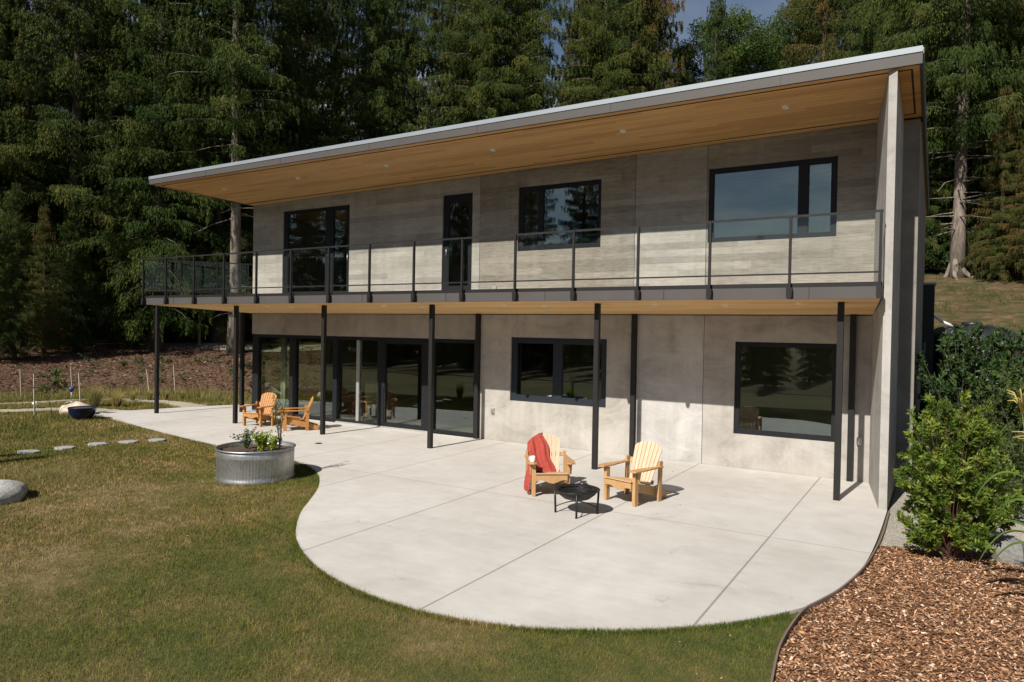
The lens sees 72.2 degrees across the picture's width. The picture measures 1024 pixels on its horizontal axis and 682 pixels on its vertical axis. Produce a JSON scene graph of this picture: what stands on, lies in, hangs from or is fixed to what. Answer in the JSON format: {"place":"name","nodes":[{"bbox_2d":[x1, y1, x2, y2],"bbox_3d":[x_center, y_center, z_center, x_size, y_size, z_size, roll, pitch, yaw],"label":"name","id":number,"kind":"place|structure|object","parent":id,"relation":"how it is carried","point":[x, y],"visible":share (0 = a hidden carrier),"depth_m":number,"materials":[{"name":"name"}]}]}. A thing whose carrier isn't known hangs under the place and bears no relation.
{"place":"outdoors","nodes":[
{"label":"outdoors","id":0,"kind":"place"},
{"bbox_2d":[0,408,127,411],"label":"gravel path","id":1,"kind":"structure","parent":0,"point":[54,409],"depth_m":21.94,"materials":[{"name":"grey gravel"}]},
{"bbox_2d":[84,385,107,406],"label":"ornamental grass","id":2,"kind":"object","parent":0,"point":[94,400],"depth_m":22.82,"materials":[{"name":"green plant"}]},
{"bbox_2d":[1,398,207,407],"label":"gravel path","id":3,"kind":"structure","parent":0,"point":[181,404],"depth_m":24.34,"materials":[{"name":"beige gravel"}]},
{"bbox_2d":[0,343,320,394],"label":"mulch slope","id":4,"kind":"structure","parent":0,"point":[96,382],"depth_m":31.81,"materials":[{"name":"brown soil"}]},
{"bbox_2d":[0,183,49,359],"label":"conifer tree","id":5,"kind":"object","parent":4,"relation":"on","point":[14,332],"visible":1,"depth_m":31.41,"materials":[{"name":"green plant"}]},
{"bbox_2d":[19,205,78,354],"bbox_3d":[-22.168,-2.822,33.505,2.326,7.382,2.405,1,1,2],"label":"conifer tree","id":6,"kind":"object","parent":4,"relation":"on","point":[43,313],"visible":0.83,"depth_m":33.26,"materials":[{"name":"green plant"}]},
{"bbox_2d":[50,193,100,352],"bbox_3d":[-21.753,-3.365,35.053,2.680,8.205,2.624,0,1,-44],"label":"conifer tree","id":7,"kind":"object","parent":4,"relation":"on","point":[75,299],"visible":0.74,"depth_m":34.89,"materials":[{"name":"green plant"}]},
{"bbox_2d":[77,163,146,346],"bbox_3d":[-21.149,-4.596,37.190,3.375,10.332,3.304,0,1,-37],"label":"conifer tree","id":8,"kind":"object","parent":4,"relation":"on","point":[98,259],"visible":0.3,"depth_m":36.83,"materials":[{"name":"green plant"}]},
{"bbox_2d":[64,0,246,349],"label":"conifer tree","id":9,"kind":"object","parent":4,"relation":"on","point":[157,110],"visible":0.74,"depth_m":36.21,"materials":[{"name":"green plant"}]},
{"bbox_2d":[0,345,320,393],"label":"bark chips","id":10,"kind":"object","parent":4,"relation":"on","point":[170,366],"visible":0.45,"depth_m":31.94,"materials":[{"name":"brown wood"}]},
{"bbox_2d":[151,0,318,353],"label":"conifer tree","id":11,"kind":"object","parent":4,"relation":"on","point":[237,64],"visible":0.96,"depth_m":36.56,"materials":[{"name":"green plant"}]},
{"bbox_2d":[31,339,320,351],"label":"path","id":12,"kind":"structure","parent":0,"point":[210,345],"depth_m":38.60,"materials":[{"name":"beige gravel"}]},
{"bbox_2d":[4,0,855,153],"label":"sky","id":13,"kind":"structure","parent":0,"point":[694,9],"materials":[{"name":"blue"}]},
{"bbox_2d":[1,238,940,345],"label":"forest floor","id":14,"kind":"structure","parent":0,"point":[168,337],"depth_m":42.46,"materials":[{"name":"brown soil"}]},
{"bbox_2d":[0,170,50,340],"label":"conifer tree","id":15,"kind":"object","parent":14,"relation":"on","point":[26,213],"visible":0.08,"depth_m":35.71,"materials":[{"name":"green plant"}]},
{"bbox_2d":[0,0,66,272],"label":"conifer tree","id":16,"kind":"object","parent":14,"relation":"on","point":[7,22],"visible":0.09,"depth_m":40.24,"materials":[{"name":"green plant"}]},
{"bbox_2d":[0,0,69,345],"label":"conifer tree","id":17,"kind":"object","parent":14,"relation":"on","point":[18,112],"visible":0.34,"depth_m":35.39,"materials":[{"name":"green plant"}]},
{"bbox_2d":[14,0,85,272],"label":"conifer tree","id":18,"kind":"object","parent":14,"relation":"on","point":[43,5],"visible":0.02,"depth_m":49.99,"materials":[{"name":"green plant"}]},
{"bbox_2d":[0,0,169,349],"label":"conifer tree","id":19,"kind":"object","parent":14,"relation":"on","point":[76,159],"visible":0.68,"depth_m":35.63,"materials":[{"name":"green plant"}]},
{"bbox_2d":[27,0,151,326],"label":"conifer tree","id":20,"kind":"object","parent":14,"relation":"on","point":[98,46],"visible":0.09,"depth_m":42.38,"materials":[{"name":"green plant"}]},
{"bbox_2d":[39,0,157,294],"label":"conifer tree","id":21,"kind":"object","parent":14,"relation":"on","point":[123,70],"depth_m":46.95,"materials":[{"name":"green plant"}]},
{"bbox_2d":[88,1,247,331],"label":"conifer tree","id":22,"kind":"object","parent":14,"relation":"on","point":[137,209],"visible":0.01,"depth_m":44.94,"materials":[{"name":"green plant"}]},
{"bbox_2d":[130,0,270,342],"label":"conifer tree","id":23,"kind":"object","parent":14,"relation":"on","point":[219,323],"visible":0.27,"depth_m":39.30,"materials":[{"name":"green plant"}]},
{"bbox_2d":[198,0,286,289],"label":"conifer tree","id":24,"kind":"object","parent":14,"relation":"on","point":[255,110],"depth_m":50.24,"materials":[{"name":"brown plant"}]},
{"bbox_2d":[243,0,324,251],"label":"conifer tree","id":25,"kind":"object","parent":14,"relation":"on","point":[282,45],"visible":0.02,"depth_m":54.10,"materials":[{"name":"green plant"}]},
{"bbox_2d":[225,0,350,339],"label":"conifer tree","id":26,"kind":"object","parent":14,"relation":"on","point":[303,13],"visible":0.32,"depth_m":42.57,"materials":[{"name":"green plant"}]},
{"bbox_2d":[306,0,363,147],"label":"conifer tree","id":27,"kind":"object","parent":14,"relation":"on","point":[338,14],"visible":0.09,"depth_m":50.75,"materials":[{"name":"green plant"}]},
{"bbox_2d":[309,0,416,145],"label":"conifer tree","id":28,"kind":"object","parent":14,"relation":"on","point":[365,24],"visible":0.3,"depth_m":43.67,"materials":[{"name":"green plant"}]},
{"bbox_2d":[356,0,428,137],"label":"conifer tree","id":29,"kind":"object","parent":14,"relation":"on","point":[392,3],"visible":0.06,"depth_m":53.89,"materials":[{"name":"green plant"}]},
{"bbox_2d":[378,0,453,134],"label":"conifer tree","id":30,"kind":"object","parent":14,"relation":"on","point":[415,86],"visible":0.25,"depth_m":45.05,"materials":[{"name":"green plant"}]},
{"bbox_2d":[417,0,464,127],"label":"conifer tree","id":31,"kind":"object","parent":14,"relation":"on","point":[444,3],"visible":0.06,"depth_m":61.87,"materials":[{"name":"green plant"}]},
{"bbox_2d":[434,0,490,127],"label":"conifer tree","id":32,"kind":"object","parent":14,"relation":"on","point":[453,64],"visible":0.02,"depth_m":52.50,"materials":[{"name":"green plant"}]},
{"bbox_2d":[413,0,525,126],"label":"conifer tree","id":33,"kind":"object","parent":14,"relation":"on","point":[475,39],"visible":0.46,"depth_m":45.42,"materials":[{"name":"green plant"}]},
{"bbox_2d":[453,0,578,123],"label":"conifer tree","id":34,"kind":"object","parent":14,"relation":"on","point":[515,89],"visible":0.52,"depth_m":45.37,"materials":[{"name":"green plant"}]},
{"bbox_2d":[506,0,558,110],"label":"conifer tree","id":35,"kind":"object","parent":14,"relation":"on","point":[553,103],"visible":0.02,"depth_m":55.37,"materials":[{"name":"green plant"}]},
{"bbox_2d":[550,0,622,106],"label":"conifer tree","id":36,"kind":"object","parent":14,"relation":"on","point":[576,76],"depth_m":52.69,"materials":[{"name":"green plant"}]},
{"bbox_2d":[555,0,651,106],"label":"conifer tree","id":37,"kind":"object","parent":14,"relation":"on","point":[569,59],"visible":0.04,"depth_m":45.36,"materials":[{"name":"green plant"}]},
{"bbox_2d":[554,0,665,107],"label":"conifer tree","id":38,"kind":"object","parent":14,"relation":"on","point":[603,40],"visible":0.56,"depth_m":43.26,"materials":[{"name":"green plant"}]},
{"bbox_2d":[612,0,676,91],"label":"conifer tree","id":39,"kind":"object","parent":14,"relation":"on","point":[644,83],"visible":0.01,"depth_m":50.75,"materials":[{"name":"green plant"}]},
{"bbox_2d":[611,0,692,93],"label":"conifer tree","id":40,"kind":"object","parent":14,"relation":"on","point":[652,35],"visible":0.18,"depth_m":44.25,"materials":[{"name":"green plant"}]},
{"bbox_2d":[665,17,748,86],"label":"broadleaf tree","id":41,"kind":"object","parent":14,"relation":"on","point":[691,49],"visible":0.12,"depth_m":48.50,"materials":[{"name":"green plant"}]},
{"bbox_2d":[700,0,738,82],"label":"conifer tree","id":42,"kind":"object","parent":14,"relation":"on","point":[718,13],"visible":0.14,"depth_m":44.93,"materials":[{"name":"green plant"}]},
{"bbox_2d":[694,4,795,82],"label":"broadleaf tree","id":43,"kind":"object","parent":14,"relation":"on","point":[744,50],"visible":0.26,"depth_m":45.35,"materials":[{"name":"green plant"}]},
{"bbox_2d":[747,0,846,68],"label":"broadleaf tree","id":44,"kind":"object","parent":14,"relation":"on","point":[790,33],"visible":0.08,"depth_m":46.02,"materials":[{"name":"green plant"}]},
{"bbox_2d":[800,0,855,64],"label":"conifer tree","id":45,"kind":"object","parent":14,"relation":"on","point":[841,37],"depth_m":53.34,"materials":[{"name":"green plant"}]},
{"bbox_2d":[777,0,883,68],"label":"conifer tree","id":46,"kind":"object","parent":14,"relation":"on","point":[825,55],"visible":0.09,"depth_m":43.14,"materials":[{"name":"green plant"}]},
{"bbox_2d":[823,0,943,217],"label":"conifer tree","id":47,"kind":"object","parent":14,"relation":"on","point":[850,39],"visible":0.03,"depth_m":41.64,"materials":[{"name":"green plant"}]},
{"bbox_2d":[849,0,973,249],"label":"conifer tree","id":48,"kind":"object","parent":14,"relation":"on","point":[886,25],"visible":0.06,"depth_m":38.35,"materials":[{"name":"green plant"}]},
{"bbox_2d":[0,202,944,681],"bbox_3d":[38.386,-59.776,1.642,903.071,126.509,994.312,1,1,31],"label":"ground","id":49,"kind":"structure","parent":0,"point":[382,648],"depth_m":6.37,"materials":[{"name":"green plant"}]},
{"bbox_2d":[0,479,28,505],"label":"boulder","id":50,"kind":"object","parent":49,"relation":"on","point":[13,491],"visible":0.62,"depth_m":10.69,"materials":[{"name":"stone"}]},
{"bbox_2d":[33,367,69,414],"bbox_3d":[-13.310,1.494,20.403,0.840,1.550,0.843,1,1,31],"label":"sapling","id":51,"kind":"object","parent":49,"relation":"on","point":[54,371],"visible":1,"depth_m":20.37,"materials":[{"name":"green plant"}]},
{"bbox_2d":[59,400,89,414],"bbox_3d":[-13.036,2.049,20.978,1.039,0.556,0.826,2,1,39],"label":"boulder","id":52,"kind":"object","parent":49,"relation":"on","point":[63,409],"visible":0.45,"depth_m":20.72,"materials":[{"name":"beige stone"}]},
{"bbox_2d":[0,454,167,505],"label":"meadow patch","id":53,"kind":"object","parent":49,"relation":"on","point":[42,474],"visible":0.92,"depth_m":12.36,"materials":[{"name":"green plant"}]},
{"bbox_2d":[3,394,186,409],"bbox_3d":[-14.422,2.058,23.614,4.148,0.210,8.613,1,1,31],"label":"meadow strip","id":54,"kind":"object","parent":49,"relation":"on","point":[56,404],"visible":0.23,"depth_m":23.00,"materials":[{"name":"green plant"}]},
{"bbox_2d":[0,391,319,499],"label":"rough grass","id":55,"kind":"structure","parent":49,"relation":"on","point":[31,420],"depth_m":17.16,"materials":[{"name":"green plant"}]},
{"bbox_2d":[67,406,96,419],"bbox_3d":[-12.091,2.035,19.767,0.740,0.355,0.740,1,1,31],"label":"bowl pot","id":56,"kind":"object","parent":55,"relation":"on","point":[81,412],"visible":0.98,"depth_m":19.54,"materials":[{"name":"blue ceramic"}]},
{"bbox_2d":[0,382,319,403],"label":"meadow edge","id":57,"kind":"object","parent":49,"relation":"on","point":[189,391],"visible":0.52,"depth_m":26.45,"materials":[{"name":"green plant"}]},
{"bbox_2d":[214,440,295,484],"bbox_3d":[-4.657,2.186,12.766,1.391,0.567,1.391,1,1,31],"label":"stock tank planter","id":58,"kind":"object","parent":49,"relation":"on","point":[237,463],"visible":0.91,"depth_m":12.23,"materials":[{"name":"metal"}]},
{"bbox_2d":[229,427,259,448],"bbox_3d":[-4.865,1.779,12.857,0.413,0.457,0.484,1,1,31],"label":"shrub","id":59,"kind":"object","parent":58,"relation":"in","point":[246,440],"visible":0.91,"depth_m":12.87,"materials":[{"name":"green plant"}]},
{"bbox_2d":[251,430,272,451],"bbox_3d":[-4.546,1.805,12.617,0.308,0.421,0.450,1,1,31],"label":"herb plant","id":60,"kind":"object","parent":58,"relation":"in","point":[260,440],"visible":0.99,"depth_m":12.60,"materials":[{"name":"green plant"}]},
{"bbox_2d":[271,391,286,449],"bbox_3d":[-4.234,1.439,12.750,0.285,1.159,0.291,1,1,-16],"label":"feathery plant","id":61,"kind":"object","parent":58,"relation":"on","point":[279,426],"visible":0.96,"depth_m":12.73,"materials":[{"name":"green plant"}]},
{"bbox_2d":[123,422,789,636],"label":"edge grass","id":62,"kind":"structure","parent":49,"relation":"on","point":[310,563],"depth_m":6.66,"materials":[{"name":"green plant"}]},
{"bbox_2d":[141,45,929,510],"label":"concrete house","id":63,"kind":"structure","parent":49,"relation":"on","point":[737,281],"depth_m":15.56,"materials":[{"name":"concrete"}]},
{"bbox_2d":[280,338,286,407],"bbox_3d":[-7.081,1.066,21.777,0.242,2.310,0.076,1,1,31],"label":"curtain","id":64,"kind":"object","parent":63,"relation":"hanging from","point":[283,369],"visible":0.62,"depth_m":21.75,"materials":[{"name":"fabric"}]},
{"bbox_2d":[283,205,349,292],"bbox_3d":[-5.751,-2.591,20.612,2.744,2.594,0.131,1,1,31],"label":"sliding door","id":65,"kind":"structure","parent":63,"relation":"in","point":[330,211],"depth_m":20.36,"materials":[{"name":"black metal"}]},
{"bbox_2d":[442,193,472,289],"bbox_3d":[-1.382,-2.463,17.955,0.934,2.564,0.131,1,1,31],"label":"balcony door","id":66,"kind":"structure","parent":63,"relation":"in","point":[468,197],"depth_m":18.10,"materials":[{"name":"black metal"}]},
{"bbox_2d":[511,337,606,407],"bbox_3d":[1.081,0.703,16.505,2.519,1.539,0.070,1,1,31],"label":"window","id":67,"kind":"structure","parent":63,"relation":"in","point":[557,397],"depth_m":16.47,"materials":[{"name":"black metal"}]},
{"bbox_2d":[518,179,601,250],"bbox_3d":[1.116,-2.914,16.471,2.174,1.534,0.070,1,1,31],"label":"window","id":68,"kind":"structure","parent":63,"relation":"in","point":[540,245],"depth_m":16.67,"materials":[{"name":"black glass"}]},
{"bbox_2d":[708,156,837,242],"bbox_3d":[5.158,-2.777,14.013,2.439,1.519,0.070,1,1,31],"label":"window","id":69,"kind":"structure","parent":63,"relation":"in","point":[804,165],"depth_m":13.69,"materials":[{"name":"black metal"}]},
{"bbox_2d":[734,342,836,441],"bbox_3d":[5.391,0.970,13.886,1.914,1.869,0.070,1,1,31],"label":"window","id":70,"kind":"structure","parent":63,"relation":"in","point":[738,344],"depth_m":13.90,"materials":[{"name":"black metal"}]},
{"bbox_2d":[770,510,889,681],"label":"garden edging","id":71,"kind":"object","parent":49,"relation":"on","point":[822,600],"visible":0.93,"depth_m":7.11,"materials":[{"name":"metal"}]},
{"bbox_2d":[774,544,1023,681],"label":"mulch bed","id":72,"kind":"object","parent":49,"relation":"on","point":[916,626],"visible":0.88,"depth_m":6.55,"materials":[{"name":"brown wood"}]},
{"bbox_2d":[889,389,1023,559],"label":"evergreen shrub","id":73,"kind":"object","parent":72,"relation":"on","point":[946,508],"visible":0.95,"depth_m":8.51,"materials":[{"name":"green plant"}]},
{"bbox_2d":[974,389,1023,542],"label":"corn plant","id":74,"kind":"object","parent":72,"relation":"on","point":[1018,401],"visible":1,"depth_m":7.00,"materials":[{"name":"green plant"}]},
{"bbox_2d":[979,432,1023,560],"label":"corn plant","id":75,"kind":"object","parent":72,"relation":"on","point":[1003,533],"visible":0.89,"depth_m":7.30,"materials":[{"name":"green plant"}]},
{"bbox_2d":[980,535,1023,566],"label":"boulder","id":76,"kind":"object","parent":72,"relation":"on","point":[1013,554],"visible":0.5,"depth_m":8.54,"materials":[{"name":"grey stone"}]},
{"bbox_2d":[983,431,1023,568],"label":"corn plant","id":77,"kind":"object","parent":72,"relation":"on","point":[1018,542],"visible":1,"depth_m":6.86,"materials":[{"name":"green plant"}]},
{"bbox_2d":[880,487,1023,553],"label":"gravel stones","id":78,"kind":"object","parent":49,"relation":"on","point":[899,492],"visible":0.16,"depth_m":10.07,"materials":[{"name":"grey gravel"}]},
{"bbox_2d":[882,488,1023,553],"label":"gravel strip","id":79,"kind":"object","parent":49,"relation":"on","point":[1019,536],"visible":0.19,"depth_m":10.04,"materials":[{"name":"grey gravel"}]},
{"bbox_2d":[913,322,1023,445],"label":"evergreen shrub","id":80,"kind":"object","parent":79,"relation":"on","point":[968,372],"visible":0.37,"depth_m":12.93,"materials":[{"name":"green plant"}]},
{"bbox_2d":[921,418,1023,519],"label":"shrub","id":81,"kind":"object","parent":79,"relation":"on","point":[1016,454],"visible":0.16,"depth_m":10.31,"materials":[{"name":"green plant"}]},
{"bbox_2d":[976,357,1023,502],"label":"feathery bush","id":82,"kind":"object","parent":79,"relation":"on","point":[1000,417],"visible":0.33,"depth_m":11.68,"materials":[{"name":"green plant"}]},
{"bbox_2d":[94,402,888,631],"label":"patio","id":83,"kind":"structure","parent":0,"point":[468,527],"depth_m":9.51,"materials":[{"name":"grey concrete"}]},
{"bbox_2d":[239,392,278,426],"bbox_3d":[-6.918,1.877,19.399,0.763,0.863,1.012,1,1,19],"label":"adirondack chair","id":84,"kind":"object","parent":83,"relation":"on","point":[262,415],"visible":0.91,"depth_m":19.45,"materials":[{"name":"orange wood"}]},
{"bbox_2d":[279,397,318,430],"bbox_3d":[-5.645,1.910,18.622,1.012,0.863,0.763,1,1,-20],"label":"adirondack chair","id":85,"kind":"object","parent":83,"relation":"on","point":[304,421],"visible":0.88,"depth_m":18.40,"materials":[{"name":"orange wood"}]},
{"bbox_2d":[525,434,574,496],"bbox_3d":[0.605,2.089,11.921,0.804,0.909,1.066,1,1,-6],"label":"adirondack chair","id":86,"kind":"object","parent":83,"relation":"on","point":[554,453],"visible":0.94,"depth_m":11.66,"materials":[{"name":"brown wood"}]},
{"bbox_2d":[524,432,555,493],"bbox_3d":[0.483,2.065,11.963,0.555,0.924,0.730,1,1,-6],"label":"blanket","id":87,"kind":"object","parent":86,"relation":"on","point":[537,447],"visible":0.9,"depth_m":12.09,"materials":[{"name":"red fabric"}]},
{"bbox_2d":[553,483,599,518],"bbox_3d":[0.964,2.367,10.485,0.700,0.406,0.700,0,1,-40],"label":"fire pit","id":88,"kind":"object","parent":83,"relation":"on","point":[575,493],"visible":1,"depth_m":10.47,"materials":[{"name":"black metal"}]},
{"bbox_2d":[598,441,666,506],"bbox_3d":[2.011,2.120,11.420,1.066,0.909,0.804,0,1,-43],"label":"adirondack chair","id":89,"kind":"object","parent":83,"relation":"on","point":[646,463],"visible":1,"depth_m":11.36,"materials":[{"name":"brown wood"}]},
{"bbox_2d":[924,264,1023,488],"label":"grassy hillside","id":90,"kind":"structure","parent":0,"point":[985,312],"depth_m":26.01,"materials":[{"name":"green plant"}]},
{"bbox_2d":[893,3,952,251],"bbox_3d":[19.488,-10.944,34.183,4.383,15.717,4.102,1,1,-7],"label":"conifer tree","id":91,"kind":"object","parent":90,"relation":"on","point":[896,21],"depth_m":33.76,"materials":[{"name":"green plant"}]},
{"bbox_2d":[920,282,935,420],"bbox_3d":[10.616,0.280,17.927,0.290,3.500,0.560,1,1,31],"label":"meter cabinet","id":92,"kind":"object","parent":90,"relation":"on","point":[928,313],"visible":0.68,"depth_m":17.70,"materials":[{"name":"metal"}]},
{"bbox_2d":[924,220,949,269],"bbox_3d":[18.406,-4.351,31.864,2.870,2.843,2.550,1,1,7],"label":"undergrowth shrub","id":93,"kind":"object","parent":90,"relation":"on","point":[929,233],"visible":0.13,"depth_m":31.11,"materials":[{"name":"green plant"}]},
{"bbox_2d":[904,0,970,271],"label":"conifer tree","id":94,"kind":"object","parent":90,"relation":"on","point":[938,173],"visible":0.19,"depth_m":31.18,"materials":[{"name":"green plant"}]},
{"bbox_2d":[854,0,1023,279],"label":"conifer tree","id":95,"kind":"object","parent":90,"relation":"on","point":[968,72],"visible":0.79,"depth_m":29.28,"materials":[{"name":"green plant"}]},
{"bbox_2d":[931,9,986,260],"bbox_3d":[22.476,-9.944,34.459,4.081,12.764,4.169,0,1,-34],"label":"conifer tree","id":96,"kind":"object","parent":90,"relation":"on","point":[952,182],"visible":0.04,"depth_m":34.71,"materials":[{"name":"green plant"}]},
{"bbox_2d":[925,0,1023,276],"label":"conifer tree","id":97,"kind":"object","parent":90,"relation":"on","point":[978,170],"visible":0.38,"depth_m":29.86,"materials":[{"name":"green plant"}]},
{"bbox_2d":[933,322,1019,392],"bbox_3d":[11.920,0.634,18.247,2.090,2.270,2.090,1,1,31],"label":"water tank","id":98,"kind":"object","parent":90,"relation":"on","point":[937,355],"visible":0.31,"depth_m":17.98,"materials":[{"name":"green plastic"}]},
{"bbox_2d":[945,0,1023,259],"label":"conifer tree","id":99,"kind":"object","parent":90,"relation":"on","point":[971,210],"visible":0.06,"depth_m":30.89,"materials":[{"name":"green plant"}]},
{"bbox_2d":[946,325,1023,390],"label":"evergreen shrub","id":100,"kind":"object","parent":90,"relation":"on","point":[1004,348],"visible":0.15,"depth_m":13.34,"materials":[{"name":"green plant"}]},
{"bbox_2d":[956,86,1023,283],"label":"conifer tree","id":101,"kind":"object","parent":90,"relation":"on","point":[1000,167],"visible":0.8,"depth_m":28.38,"materials":[{"name":"green plant"}]},
{"bbox_2d":[973,222,1023,281],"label":"undergrowth shrub","id":102,"kind":"object","parent":90,"relation":"on","point":[1010,278],"visible":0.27,"depth_m":28.50,"materials":[{"name":"green plant"}]},
{"bbox_2d":[984,51,1023,270],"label":"conifer tree","id":103,"kind":"object","parent":90,"relation":"on","point":[1019,119],"visible":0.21,"depth_m":28.56,"materials":[{"name":"green plant"}]},
{"bbox_2d":[1003,143,1023,282],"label":"conifer tree","id":104,"kind":"object","parent":90,"relation":"on","point":[1018,237],"visible":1,"depth_m":27.35,"materials":[{"name":"green plant"}]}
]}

